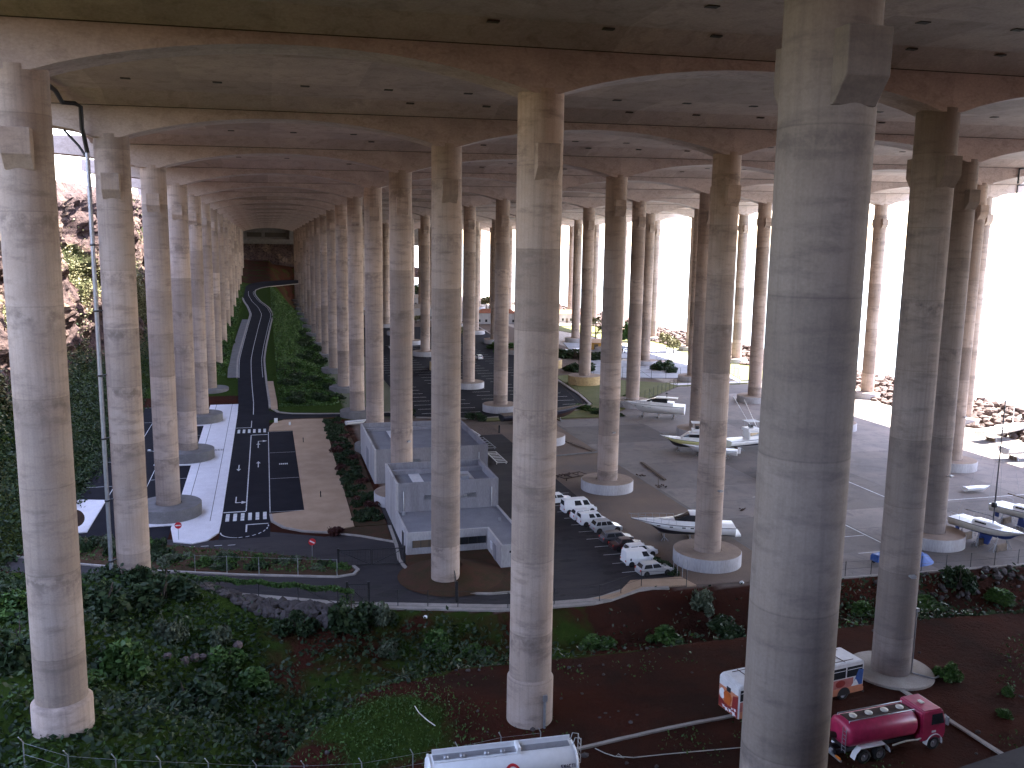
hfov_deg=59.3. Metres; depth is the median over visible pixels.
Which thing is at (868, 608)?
shrub
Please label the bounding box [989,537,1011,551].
stand
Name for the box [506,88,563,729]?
viaduct column
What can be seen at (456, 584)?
metal gate
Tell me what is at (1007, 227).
sky
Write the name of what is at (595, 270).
viaduct column
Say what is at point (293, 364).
shrub
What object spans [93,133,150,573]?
viaduct column
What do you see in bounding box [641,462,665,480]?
timber beam
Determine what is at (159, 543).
shrub
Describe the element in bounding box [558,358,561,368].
viaduct column
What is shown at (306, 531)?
kerb
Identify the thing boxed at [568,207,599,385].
viaduct column
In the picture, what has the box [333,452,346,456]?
hedge shrub
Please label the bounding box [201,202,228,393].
viaduct column
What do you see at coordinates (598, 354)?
hedge
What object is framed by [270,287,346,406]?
grass
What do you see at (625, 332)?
broadleaf tree
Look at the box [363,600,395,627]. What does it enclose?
shrub
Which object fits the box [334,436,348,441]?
hedge shrub
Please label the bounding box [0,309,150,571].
cliff plants
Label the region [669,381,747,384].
path
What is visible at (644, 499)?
brown apron
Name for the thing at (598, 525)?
parked car
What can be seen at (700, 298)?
viaduct column
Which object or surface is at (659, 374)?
court
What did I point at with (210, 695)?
shrub
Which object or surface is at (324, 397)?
shrub
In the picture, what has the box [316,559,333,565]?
shrub
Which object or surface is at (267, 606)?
boulder bank
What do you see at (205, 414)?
viaduct column
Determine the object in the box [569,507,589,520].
parked car
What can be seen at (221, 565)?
shrub
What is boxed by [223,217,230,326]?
viaduct column
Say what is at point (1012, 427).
sailing boat
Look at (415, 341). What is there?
viaduct column
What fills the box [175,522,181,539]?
no entry sign
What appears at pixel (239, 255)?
viaduct column
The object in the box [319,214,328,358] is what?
viaduct column
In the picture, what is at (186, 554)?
shrub
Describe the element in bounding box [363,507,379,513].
hedge shrub
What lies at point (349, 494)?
hedge shrub
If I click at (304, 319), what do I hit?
viaduct column
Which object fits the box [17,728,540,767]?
wire fence
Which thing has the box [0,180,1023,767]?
ground
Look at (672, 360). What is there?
garden fence
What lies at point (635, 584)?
pavement
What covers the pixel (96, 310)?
drain pipe
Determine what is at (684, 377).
viaduct column
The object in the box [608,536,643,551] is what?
parked car
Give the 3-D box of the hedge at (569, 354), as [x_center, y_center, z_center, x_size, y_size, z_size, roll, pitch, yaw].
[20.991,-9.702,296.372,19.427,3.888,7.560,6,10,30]
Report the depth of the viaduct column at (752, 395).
215.01 m
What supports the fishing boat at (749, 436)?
on the boat stand
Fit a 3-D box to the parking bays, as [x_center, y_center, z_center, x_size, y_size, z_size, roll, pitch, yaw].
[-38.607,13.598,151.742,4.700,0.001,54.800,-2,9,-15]
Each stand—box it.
[961,528,976,539]
[972,532,993,546]
[982,435,998,441]
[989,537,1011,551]
[997,514,1015,523]
[1005,453,1020,460]
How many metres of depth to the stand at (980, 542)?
115.46 m
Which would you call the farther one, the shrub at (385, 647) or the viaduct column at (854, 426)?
the viaduct column at (854, 426)
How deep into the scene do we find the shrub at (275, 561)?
105.50 m
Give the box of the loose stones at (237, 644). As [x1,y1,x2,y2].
[163,640,242,663]
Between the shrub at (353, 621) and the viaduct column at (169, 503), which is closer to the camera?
the shrub at (353, 621)
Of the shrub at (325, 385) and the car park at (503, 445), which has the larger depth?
the shrub at (325, 385)
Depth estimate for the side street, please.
193.58 m
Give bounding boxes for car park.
[76,406,209,538]
[364,327,586,417]
[479,434,576,503]
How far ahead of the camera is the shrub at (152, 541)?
108.78 m
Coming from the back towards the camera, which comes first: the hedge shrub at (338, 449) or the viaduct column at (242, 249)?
the viaduct column at (242, 249)
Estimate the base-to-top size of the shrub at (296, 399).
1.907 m
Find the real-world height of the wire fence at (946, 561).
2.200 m
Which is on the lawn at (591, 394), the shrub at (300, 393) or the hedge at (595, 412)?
the hedge at (595, 412)
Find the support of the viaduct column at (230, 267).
on the ground at (670, 692)
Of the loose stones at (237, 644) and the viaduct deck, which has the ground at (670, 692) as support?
the loose stones at (237, 644)
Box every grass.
[185,634,1023,767]
[217,286,243,375]
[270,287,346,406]
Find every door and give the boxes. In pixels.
[366,446,368,470]
[402,530,403,546]
[493,543,495,560]
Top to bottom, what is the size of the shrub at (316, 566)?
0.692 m
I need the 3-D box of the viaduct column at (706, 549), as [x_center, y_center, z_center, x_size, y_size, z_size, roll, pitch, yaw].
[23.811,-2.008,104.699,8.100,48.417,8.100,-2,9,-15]
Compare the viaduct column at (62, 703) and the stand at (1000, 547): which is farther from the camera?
the stand at (1000, 547)
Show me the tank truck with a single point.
(858, 733)
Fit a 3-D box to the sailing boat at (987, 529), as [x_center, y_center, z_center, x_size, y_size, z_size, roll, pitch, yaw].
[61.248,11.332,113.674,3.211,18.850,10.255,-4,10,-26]
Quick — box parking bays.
[269,431,303,512]
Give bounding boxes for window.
[412,540,430,547]
[460,536,485,544]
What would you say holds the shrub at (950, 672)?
on the ground at (670, 692)
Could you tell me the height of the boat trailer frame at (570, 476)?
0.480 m
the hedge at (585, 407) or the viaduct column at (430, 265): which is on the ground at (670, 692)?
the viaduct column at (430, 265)
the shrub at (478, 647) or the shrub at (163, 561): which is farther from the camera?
the shrub at (163, 561)
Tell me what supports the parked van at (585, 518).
on the access road at (584, 556)
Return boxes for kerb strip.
[242,586,669,611]
[842,563,1023,578]
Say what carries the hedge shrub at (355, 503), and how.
on the planted bed at (369, 487)
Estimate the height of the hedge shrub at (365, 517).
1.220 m
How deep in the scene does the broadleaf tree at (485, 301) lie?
507.24 m
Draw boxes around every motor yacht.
[626,393,685,414]
[631,510,740,536]
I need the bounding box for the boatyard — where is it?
[557,384,1023,575]
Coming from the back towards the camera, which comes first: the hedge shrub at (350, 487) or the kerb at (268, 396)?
the kerb at (268, 396)
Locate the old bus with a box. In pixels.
[718,647,863,718]
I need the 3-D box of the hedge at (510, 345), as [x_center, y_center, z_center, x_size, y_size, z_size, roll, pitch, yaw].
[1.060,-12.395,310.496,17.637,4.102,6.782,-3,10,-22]
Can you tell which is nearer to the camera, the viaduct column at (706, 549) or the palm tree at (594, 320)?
the viaduct column at (706, 549)
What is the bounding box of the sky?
[53,128,1023,251]
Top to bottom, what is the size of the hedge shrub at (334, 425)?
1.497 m
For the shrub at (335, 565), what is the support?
on the planted bed at (184, 567)
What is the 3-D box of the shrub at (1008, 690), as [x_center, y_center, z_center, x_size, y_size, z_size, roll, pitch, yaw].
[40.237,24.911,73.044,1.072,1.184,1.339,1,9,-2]
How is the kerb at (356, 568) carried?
on the access road at (584, 556)
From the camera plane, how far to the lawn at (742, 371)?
315.55 m
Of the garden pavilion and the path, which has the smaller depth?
the path
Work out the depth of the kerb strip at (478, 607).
94.28 m
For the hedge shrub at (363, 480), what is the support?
on the planted bed at (369, 487)
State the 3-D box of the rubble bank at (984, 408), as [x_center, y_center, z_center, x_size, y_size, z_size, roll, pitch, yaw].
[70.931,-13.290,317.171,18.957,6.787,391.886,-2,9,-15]
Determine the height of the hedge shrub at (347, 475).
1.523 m
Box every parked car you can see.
[475,354,482,359]
[555,492,570,502]
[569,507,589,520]
[589,518,622,533]
[599,529,633,544]
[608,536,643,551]
[622,542,657,555]
[635,560,672,576]
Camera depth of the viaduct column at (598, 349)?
312.62 m
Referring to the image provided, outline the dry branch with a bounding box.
[414,706,435,725]
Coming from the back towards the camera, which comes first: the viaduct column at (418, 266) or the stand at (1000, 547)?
the viaduct column at (418, 266)
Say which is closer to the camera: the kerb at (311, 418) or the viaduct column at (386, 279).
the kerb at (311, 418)
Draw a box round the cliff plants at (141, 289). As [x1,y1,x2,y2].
[0,191,147,434]
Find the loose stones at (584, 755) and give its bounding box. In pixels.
[267,611,1023,767]
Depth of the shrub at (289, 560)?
105.39 m
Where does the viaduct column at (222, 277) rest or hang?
on the ground at (670, 692)
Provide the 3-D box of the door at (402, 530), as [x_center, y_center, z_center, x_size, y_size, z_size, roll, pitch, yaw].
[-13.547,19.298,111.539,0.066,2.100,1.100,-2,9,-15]
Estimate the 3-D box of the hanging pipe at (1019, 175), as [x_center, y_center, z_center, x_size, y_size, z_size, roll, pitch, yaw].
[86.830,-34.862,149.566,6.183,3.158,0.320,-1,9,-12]
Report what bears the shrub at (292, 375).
on the ground at (670, 692)
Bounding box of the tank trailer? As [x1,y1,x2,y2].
[424,732,580,767]
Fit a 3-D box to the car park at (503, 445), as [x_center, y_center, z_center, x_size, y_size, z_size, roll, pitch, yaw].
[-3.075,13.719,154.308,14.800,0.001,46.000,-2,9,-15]
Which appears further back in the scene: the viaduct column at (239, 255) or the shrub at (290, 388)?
the viaduct column at (239, 255)
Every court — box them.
[563,342,687,360]
[591,360,735,378]
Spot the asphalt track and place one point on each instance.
(1013, 758)
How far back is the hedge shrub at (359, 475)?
142.88 m
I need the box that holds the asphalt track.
[959,746,1023,767]
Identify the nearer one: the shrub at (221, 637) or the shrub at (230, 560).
the shrub at (221, 637)
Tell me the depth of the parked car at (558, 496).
131.13 m
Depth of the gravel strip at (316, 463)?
140.03 m
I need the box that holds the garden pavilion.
[591,339,600,349]
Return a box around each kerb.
[17,555,359,577]
[236,297,250,377]
[254,283,297,408]
[269,514,395,542]
[273,409,389,413]
[282,417,333,419]
[388,525,509,594]
[416,327,590,418]
[576,714,733,750]
[899,689,1003,753]
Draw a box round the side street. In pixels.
[266,411,413,419]
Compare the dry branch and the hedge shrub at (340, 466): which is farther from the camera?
the hedge shrub at (340, 466)
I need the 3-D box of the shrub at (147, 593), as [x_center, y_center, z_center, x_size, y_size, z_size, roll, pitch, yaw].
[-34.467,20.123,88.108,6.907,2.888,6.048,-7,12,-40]
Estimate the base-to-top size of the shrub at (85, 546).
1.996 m
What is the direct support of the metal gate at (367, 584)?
on the access road at (584, 556)
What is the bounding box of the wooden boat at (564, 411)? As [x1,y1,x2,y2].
[498,378,584,421]
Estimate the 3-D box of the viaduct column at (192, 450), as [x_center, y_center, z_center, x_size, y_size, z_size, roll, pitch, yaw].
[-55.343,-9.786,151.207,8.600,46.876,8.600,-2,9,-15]
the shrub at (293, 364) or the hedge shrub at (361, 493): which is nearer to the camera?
the hedge shrub at (361, 493)
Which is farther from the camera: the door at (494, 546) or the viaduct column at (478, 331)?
the viaduct column at (478, 331)
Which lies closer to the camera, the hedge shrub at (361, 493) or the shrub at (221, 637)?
the shrub at (221, 637)
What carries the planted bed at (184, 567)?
on the ground at (670, 692)
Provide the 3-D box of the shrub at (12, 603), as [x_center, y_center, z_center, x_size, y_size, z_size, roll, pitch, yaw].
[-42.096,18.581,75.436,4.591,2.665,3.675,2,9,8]
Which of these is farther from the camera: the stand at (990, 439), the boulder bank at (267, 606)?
the stand at (990, 439)
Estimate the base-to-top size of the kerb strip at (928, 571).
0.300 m
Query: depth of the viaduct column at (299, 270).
474.26 m
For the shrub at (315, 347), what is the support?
on the ground at (670, 692)
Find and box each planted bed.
[17,538,353,574]
[325,419,386,526]
[342,525,391,539]
[406,549,510,591]
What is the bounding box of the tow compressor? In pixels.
[870,552,879,562]
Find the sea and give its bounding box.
[414,244,1023,406]
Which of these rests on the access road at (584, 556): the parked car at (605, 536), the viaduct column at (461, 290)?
the parked car at (605, 536)
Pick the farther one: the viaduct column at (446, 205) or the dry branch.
the viaduct column at (446, 205)
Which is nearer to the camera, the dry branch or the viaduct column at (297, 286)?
the dry branch
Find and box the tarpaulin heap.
[920,552,933,566]
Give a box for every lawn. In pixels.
[485,375,747,421]
[559,325,762,380]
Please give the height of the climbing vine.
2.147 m
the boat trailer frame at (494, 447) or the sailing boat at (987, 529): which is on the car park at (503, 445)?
the boat trailer frame at (494, 447)
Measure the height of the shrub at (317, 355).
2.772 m
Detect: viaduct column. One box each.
[0,62,94,738]
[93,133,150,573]
[140,165,201,523]
[167,183,214,463]
[187,194,222,424]
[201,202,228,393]
[210,208,222,362]
[217,213,226,340]
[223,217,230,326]
[227,220,233,316]
[231,223,235,305]
[234,224,237,297]
[236,226,239,289]
[238,228,241,283]
[240,229,242,275]
[241,230,243,267]
[291,230,296,301]
[293,229,298,305]
[295,227,300,310]
[297,227,303,315]
[300,225,306,321]
[302,222,310,328]
[306,220,315,336]
[313,217,321,346]
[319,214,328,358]
[321,210,337,373]
[329,204,349,392]
[340,197,365,418]
[355,186,383,453]
[363,228,364,309]
[374,170,412,507]
[382,223,389,327]
[412,219,419,344]
[413,215,430,356]
[418,228,419,303]
[430,227,430,303]
[431,143,466,582]
[461,205,483,389]
[461,251,462,326]
[475,221,484,334]
[479,229,484,309]
[482,199,512,413]
[484,219,495,343]
[489,227,491,308]
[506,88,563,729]
[508,235,515,354]
[509,226,512,309]
[556,431,564,445]
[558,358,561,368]
[565,219,582,342]
[567,226,573,309]
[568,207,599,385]
[581,175,632,495]
[592,224,599,323]
[595,346,600,351]
[620,200,647,408]
[623,223,627,325]
[640,213,657,365]
[651,220,660,338]
[673,152,741,573]
[676,193,710,435]
[678,209,698,381]
[679,218,693,350]
[731,214,748,363]
[737,202,771,403]
[739,0,893,767]
[853,107,962,690]
[853,421,856,431]
[855,204,888,399]
[922,159,980,552]
[951,183,988,472]
[965,196,993,425]
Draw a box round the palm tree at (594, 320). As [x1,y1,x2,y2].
[592,317,601,338]
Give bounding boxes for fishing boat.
[660,421,699,446]
[726,396,759,446]
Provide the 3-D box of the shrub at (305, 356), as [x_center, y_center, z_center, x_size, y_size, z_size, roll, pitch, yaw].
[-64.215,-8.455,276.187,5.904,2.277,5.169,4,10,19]
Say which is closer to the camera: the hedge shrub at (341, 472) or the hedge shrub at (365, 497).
the hedge shrub at (365, 497)
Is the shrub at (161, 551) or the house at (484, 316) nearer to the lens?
the shrub at (161, 551)
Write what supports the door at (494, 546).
in the office building
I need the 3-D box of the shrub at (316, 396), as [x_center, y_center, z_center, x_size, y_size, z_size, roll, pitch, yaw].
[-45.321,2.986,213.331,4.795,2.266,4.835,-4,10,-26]
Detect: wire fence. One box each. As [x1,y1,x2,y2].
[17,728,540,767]
[194,555,337,575]
[197,571,686,607]
[845,549,1022,575]
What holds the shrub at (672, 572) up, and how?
on the ground at (670, 692)
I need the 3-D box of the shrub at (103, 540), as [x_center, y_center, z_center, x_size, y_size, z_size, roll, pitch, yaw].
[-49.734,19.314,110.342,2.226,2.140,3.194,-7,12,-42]
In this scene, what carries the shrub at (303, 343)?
on the ground at (670, 692)
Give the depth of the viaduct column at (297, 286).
505.68 m
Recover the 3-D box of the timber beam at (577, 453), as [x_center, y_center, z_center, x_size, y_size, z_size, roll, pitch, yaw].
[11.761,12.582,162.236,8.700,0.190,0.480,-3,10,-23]
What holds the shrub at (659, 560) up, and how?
on the ground at (670, 692)
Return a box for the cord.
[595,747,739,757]
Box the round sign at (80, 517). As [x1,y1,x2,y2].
[77,510,84,525]
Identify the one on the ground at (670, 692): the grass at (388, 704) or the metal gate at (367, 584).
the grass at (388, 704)
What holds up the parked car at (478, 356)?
on the car park at (421, 402)
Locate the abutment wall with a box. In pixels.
[243,228,417,245]
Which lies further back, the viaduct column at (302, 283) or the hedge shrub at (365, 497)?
the viaduct column at (302, 283)
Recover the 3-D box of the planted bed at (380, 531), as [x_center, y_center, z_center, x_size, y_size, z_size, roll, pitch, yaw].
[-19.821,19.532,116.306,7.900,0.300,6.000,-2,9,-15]
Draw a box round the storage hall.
[360,420,487,483]
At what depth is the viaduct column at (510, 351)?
303.20 m
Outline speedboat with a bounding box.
[683,444,740,455]
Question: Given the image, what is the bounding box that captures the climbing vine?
[176,572,354,604]
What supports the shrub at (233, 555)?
on the planted bed at (184, 567)
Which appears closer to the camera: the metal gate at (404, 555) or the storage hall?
the metal gate at (404, 555)
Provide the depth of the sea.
674.71 m
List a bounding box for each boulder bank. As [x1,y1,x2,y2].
[199,580,333,629]
[873,565,1023,599]
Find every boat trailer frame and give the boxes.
[480,437,495,448]
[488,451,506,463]
[556,471,585,480]
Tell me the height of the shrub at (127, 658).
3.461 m
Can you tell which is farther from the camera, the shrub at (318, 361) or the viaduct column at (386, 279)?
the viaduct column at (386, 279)
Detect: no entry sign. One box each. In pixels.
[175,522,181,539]
[309,538,315,555]
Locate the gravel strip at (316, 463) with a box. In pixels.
[269,418,353,530]
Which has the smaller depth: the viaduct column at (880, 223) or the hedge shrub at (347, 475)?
the hedge shrub at (347, 475)
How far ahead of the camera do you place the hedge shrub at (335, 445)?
163.29 m
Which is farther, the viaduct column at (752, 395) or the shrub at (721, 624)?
the viaduct column at (752, 395)
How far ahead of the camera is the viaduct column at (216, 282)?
244.59 m
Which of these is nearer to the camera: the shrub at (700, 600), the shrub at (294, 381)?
the shrub at (700, 600)
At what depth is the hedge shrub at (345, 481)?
139.65 m
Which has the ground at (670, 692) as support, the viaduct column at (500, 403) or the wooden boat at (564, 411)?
the viaduct column at (500, 403)
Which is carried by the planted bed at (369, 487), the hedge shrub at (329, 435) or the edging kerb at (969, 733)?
the hedge shrub at (329, 435)
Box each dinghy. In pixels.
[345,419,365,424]
[962,485,989,490]
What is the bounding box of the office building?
[385,459,511,567]
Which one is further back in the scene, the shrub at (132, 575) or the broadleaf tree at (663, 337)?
the broadleaf tree at (663, 337)
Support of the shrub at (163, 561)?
on the planted bed at (184, 567)
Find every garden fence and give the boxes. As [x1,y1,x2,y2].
[621,350,737,378]
[621,377,739,405]
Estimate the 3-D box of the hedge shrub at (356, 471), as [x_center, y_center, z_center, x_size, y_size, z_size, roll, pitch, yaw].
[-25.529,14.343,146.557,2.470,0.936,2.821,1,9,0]
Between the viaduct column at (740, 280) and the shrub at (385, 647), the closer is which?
the shrub at (385, 647)
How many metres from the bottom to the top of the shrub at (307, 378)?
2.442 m
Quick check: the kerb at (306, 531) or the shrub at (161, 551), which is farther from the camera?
the kerb at (306, 531)
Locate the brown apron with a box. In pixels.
[491,424,751,583]
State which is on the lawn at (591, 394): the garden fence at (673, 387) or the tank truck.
the garden fence at (673, 387)
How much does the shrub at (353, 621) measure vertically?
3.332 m
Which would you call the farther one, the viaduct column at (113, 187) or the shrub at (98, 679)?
the viaduct column at (113, 187)
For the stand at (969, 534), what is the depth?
118.13 m
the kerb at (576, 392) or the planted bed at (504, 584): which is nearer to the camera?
the planted bed at (504, 584)
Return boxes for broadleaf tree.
[481,297,488,308]
[622,322,627,339]
[658,332,675,347]
[667,338,681,352]
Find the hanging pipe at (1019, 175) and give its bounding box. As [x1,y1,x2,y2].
[1017,168,1023,183]
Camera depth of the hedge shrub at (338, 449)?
160.21 m
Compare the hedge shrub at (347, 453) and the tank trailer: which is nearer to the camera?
the tank trailer
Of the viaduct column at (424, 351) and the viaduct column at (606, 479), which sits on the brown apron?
the viaduct column at (606, 479)
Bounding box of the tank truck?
[828,694,949,763]
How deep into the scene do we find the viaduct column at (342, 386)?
221.42 m
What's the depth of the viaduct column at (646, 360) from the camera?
278.02 m
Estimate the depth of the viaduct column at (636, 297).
206.51 m
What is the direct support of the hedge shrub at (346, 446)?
on the planted bed at (369, 487)
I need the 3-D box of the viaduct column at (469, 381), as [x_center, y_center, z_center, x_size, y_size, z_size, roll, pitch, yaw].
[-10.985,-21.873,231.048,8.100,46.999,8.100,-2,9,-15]
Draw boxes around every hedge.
[414,284,417,293]
[464,412,486,421]
[486,342,493,348]
[493,343,513,351]
[558,348,598,359]
[562,361,595,372]
[569,403,598,410]
[590,410,625,416]
[591,352,600,359]
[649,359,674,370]
[665,366,677,372]
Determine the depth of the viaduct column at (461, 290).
397.26 m
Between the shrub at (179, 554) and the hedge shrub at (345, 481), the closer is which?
the shrub at (179, 554)
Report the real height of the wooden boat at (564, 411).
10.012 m
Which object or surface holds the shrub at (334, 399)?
on the ground at (670, 692)
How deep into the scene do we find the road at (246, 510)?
167.55 m
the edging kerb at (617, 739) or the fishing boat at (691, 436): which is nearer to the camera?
the edging kerb at (617, 739)
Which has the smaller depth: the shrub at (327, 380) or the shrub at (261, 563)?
the shrub at (261, 563)
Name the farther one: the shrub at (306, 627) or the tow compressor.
the tow compressor
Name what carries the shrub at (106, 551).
on the planted bed at (184, 567)
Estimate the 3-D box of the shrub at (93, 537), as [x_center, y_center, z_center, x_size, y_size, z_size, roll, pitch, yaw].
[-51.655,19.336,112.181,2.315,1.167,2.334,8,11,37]
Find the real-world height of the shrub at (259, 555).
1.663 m
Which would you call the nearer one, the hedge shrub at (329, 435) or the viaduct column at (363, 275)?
the hedge shrub at (329, 435)
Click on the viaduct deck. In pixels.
(289, 115)
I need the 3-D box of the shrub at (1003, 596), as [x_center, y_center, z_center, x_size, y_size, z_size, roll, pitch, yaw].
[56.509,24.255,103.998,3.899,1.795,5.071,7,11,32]
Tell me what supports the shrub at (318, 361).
on the ground at (670, 692)
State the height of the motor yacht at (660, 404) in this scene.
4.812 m
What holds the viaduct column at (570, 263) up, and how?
on the ground at (670, 692)
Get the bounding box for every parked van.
[560,496,596,514]
[577,510,605,526]
[620,547,656,566]
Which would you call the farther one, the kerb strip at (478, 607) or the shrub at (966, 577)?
the shrub at (966, 577)
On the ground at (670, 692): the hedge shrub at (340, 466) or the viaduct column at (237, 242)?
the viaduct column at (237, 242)
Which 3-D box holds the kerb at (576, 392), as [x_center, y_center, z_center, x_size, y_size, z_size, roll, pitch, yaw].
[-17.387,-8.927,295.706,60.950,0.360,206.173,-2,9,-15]
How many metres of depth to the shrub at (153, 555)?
105.86 m
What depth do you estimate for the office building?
117.23 m
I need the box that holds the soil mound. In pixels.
[397,557,503,596]
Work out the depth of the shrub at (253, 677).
80.36 m
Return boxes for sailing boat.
[948,400,1023,544]
[973,329,1023,436]
[988,493,1023,527]
[998,443,1023,453]
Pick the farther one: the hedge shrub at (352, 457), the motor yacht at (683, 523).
the hedge shrub at (352, 457)
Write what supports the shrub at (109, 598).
on the ground at (670, 692)
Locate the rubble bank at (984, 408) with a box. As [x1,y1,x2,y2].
[560,304,1023,441]
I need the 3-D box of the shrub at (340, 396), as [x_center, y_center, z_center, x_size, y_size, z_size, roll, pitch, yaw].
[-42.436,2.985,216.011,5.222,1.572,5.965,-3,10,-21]
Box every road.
[1,503,685,603]
[87,280,562,546]
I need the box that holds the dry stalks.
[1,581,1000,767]
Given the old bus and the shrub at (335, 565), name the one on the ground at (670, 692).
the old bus
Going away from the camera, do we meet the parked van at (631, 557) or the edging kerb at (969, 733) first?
the edging kerb at (969, 733)
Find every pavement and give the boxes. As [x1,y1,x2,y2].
[77,499,104,532]
[149,524,171,526]
[171,404,237,543]
[227,319,247,377]
[267,381,277,409]
[595,577,695,598]
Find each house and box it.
[414,294,417,303]
[414,304,462,320]
[479,309,513,323]
[559,310,571,322]
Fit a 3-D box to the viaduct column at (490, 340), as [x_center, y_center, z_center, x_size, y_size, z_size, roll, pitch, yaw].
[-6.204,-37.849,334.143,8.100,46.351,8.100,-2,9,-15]
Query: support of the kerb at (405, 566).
on the planted bed at (504, 584)
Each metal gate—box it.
[337,545,405,565]
[345,581,369,603]
[454,571,457,601]
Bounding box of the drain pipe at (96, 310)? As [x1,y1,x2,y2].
[50,84,116,576]
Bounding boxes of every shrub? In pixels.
[0,588,28,623]
[0,620,31,677]
[79,540,93,552]
[82,579,132,623]
[87,535,102,541]
[87,668,107,691]
[91,638,151,682]
[93,564,151,584]
[95,534,114,547]
[102,544,115,556]
[127,571,201,613]
[150,537,154,550]
[150,550,158,561]
[151,616,189,643]
[152,537,167,549]
[155,547,174,556]
[155,553,182,563]
[156,552,179,567]
[167,672,228,717]
[179,551,193,561]
[187,555,213,567]
[201,643,247,675]
[209,562,235,570]
[209,624,232,646]
[216,363,221,372]
[216,553,238,560]
[216,561,237,568]
[218,550,231,554]
[219,556,236,563]
[231,666,276,695]
[242,562,255,570]
[251,552,264,562]
[251,560,268,570]
[271,555,285,563]
[271,609,320,637]
[277,377,299,385]
[278,555,302,565]
[279,391,290,399]
[285,395,305,403]
[286,386,298,392]
[287,362,295,366]
[289,373,301,379]
[289,390,305,397]
[295,341,306,345]
[296,353,312,359]
[303,375,314,382]
[303,380,321,389]
[305,365,318,372]
[310,562,326,571]
[311,375,322,381]
[311,392,323,400]
[312,352,322,359]
[313,345,321,350]
[314,359,324,364]
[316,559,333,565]
[318,378,334,383]
[320,393,336,401]
[322,382,331,389]
[322,391,338,401]
[324,426,333,431]
[326,429,337,434]
[326,432,338,438]
[326,596,377,634]
[327,526,343,536]
[329,445,343,452]
[329,562,351,569]
[331,443,343,447]
[332,416,341,421]
[332,423,344,427]
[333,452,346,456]
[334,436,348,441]
[334,456,346,460]
[335,463,346,469]
[336,393,345,399]
[336,430,348,434]
[336,460,346,464]
[336,468,346,474]
[339,471,356,480]
[340,450,354,456]
[340,479,353,484]
[341,443,353,448]
[342,484,357,490]
[345,458,358,465]
[345,490,357,497]
[348,453,358,459]
[348,469,361,473]
[349,464,361,469]
[349,499,362,507]
[351,513,370,522]
[352,473,364,479]
[352,509,364,516]
[354,483,366,489]
[356,477,368,483]
[358,490,373,496]
[360,494,373,502]
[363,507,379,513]
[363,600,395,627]
[364,500,380,506]
[369,513,384,521]
[377,637,398,659]
[421,628,451,654]
[459,642,495,658]
[578,632,617,650]
[645,624,684,645]
[652,556,671,565]
[667,564,679,575]
[689,587,714,617]
[706,613,746,638]
[845,600,874,617]
[917,593,947,612]
[932,661,963,683]
[941,564,978,592]
[983,586,1017,606]
[995,708,1014,719]
[1001,684,1014,697]
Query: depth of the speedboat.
160.95 m
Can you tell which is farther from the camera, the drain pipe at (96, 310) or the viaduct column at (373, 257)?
the viaduct column at (373, 257)
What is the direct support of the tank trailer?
on the ground at (670, 692)
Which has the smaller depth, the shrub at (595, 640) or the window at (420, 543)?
the shrub at (595, 640)
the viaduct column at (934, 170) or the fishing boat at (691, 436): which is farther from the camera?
the fishing boat at (691, 436)
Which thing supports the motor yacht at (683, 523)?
on the boat stand
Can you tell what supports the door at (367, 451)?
in the storage hall
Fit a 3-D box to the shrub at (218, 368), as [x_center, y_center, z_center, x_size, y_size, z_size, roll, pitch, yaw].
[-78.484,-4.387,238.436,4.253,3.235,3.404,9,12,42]
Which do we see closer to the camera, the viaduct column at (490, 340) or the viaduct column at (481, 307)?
the viaduct column at (490, 340)
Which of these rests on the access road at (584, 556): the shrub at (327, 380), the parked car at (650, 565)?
the parked car at (650, 565)
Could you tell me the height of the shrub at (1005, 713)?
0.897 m
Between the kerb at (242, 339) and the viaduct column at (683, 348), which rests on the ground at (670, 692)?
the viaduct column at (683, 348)
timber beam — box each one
[556,451,597,455]
[565,439,594,451]
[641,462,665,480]
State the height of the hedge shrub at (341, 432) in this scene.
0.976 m
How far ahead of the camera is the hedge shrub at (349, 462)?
151.79 m
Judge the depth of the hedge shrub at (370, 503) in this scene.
128.03 m
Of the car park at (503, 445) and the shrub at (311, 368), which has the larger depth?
the shrub at (311, 368)
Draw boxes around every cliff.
[0,191,150,564]
[243,244,417,277]
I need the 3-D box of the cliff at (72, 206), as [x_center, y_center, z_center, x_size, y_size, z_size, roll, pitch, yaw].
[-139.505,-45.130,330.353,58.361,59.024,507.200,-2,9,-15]
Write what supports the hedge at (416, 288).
on the ground at (670, 692)
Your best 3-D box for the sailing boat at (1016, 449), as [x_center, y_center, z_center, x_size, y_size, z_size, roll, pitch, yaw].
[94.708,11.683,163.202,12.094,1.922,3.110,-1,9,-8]
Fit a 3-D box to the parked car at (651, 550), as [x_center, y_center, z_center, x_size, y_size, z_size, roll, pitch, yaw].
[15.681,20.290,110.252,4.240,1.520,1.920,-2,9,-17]
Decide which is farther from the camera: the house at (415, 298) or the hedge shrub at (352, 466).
the house at (415, 298)
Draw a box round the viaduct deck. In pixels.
[0,0,1023,231]
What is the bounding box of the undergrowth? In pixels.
[0,562,1023,767]
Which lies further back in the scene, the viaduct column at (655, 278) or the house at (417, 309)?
the house at (417, 309)

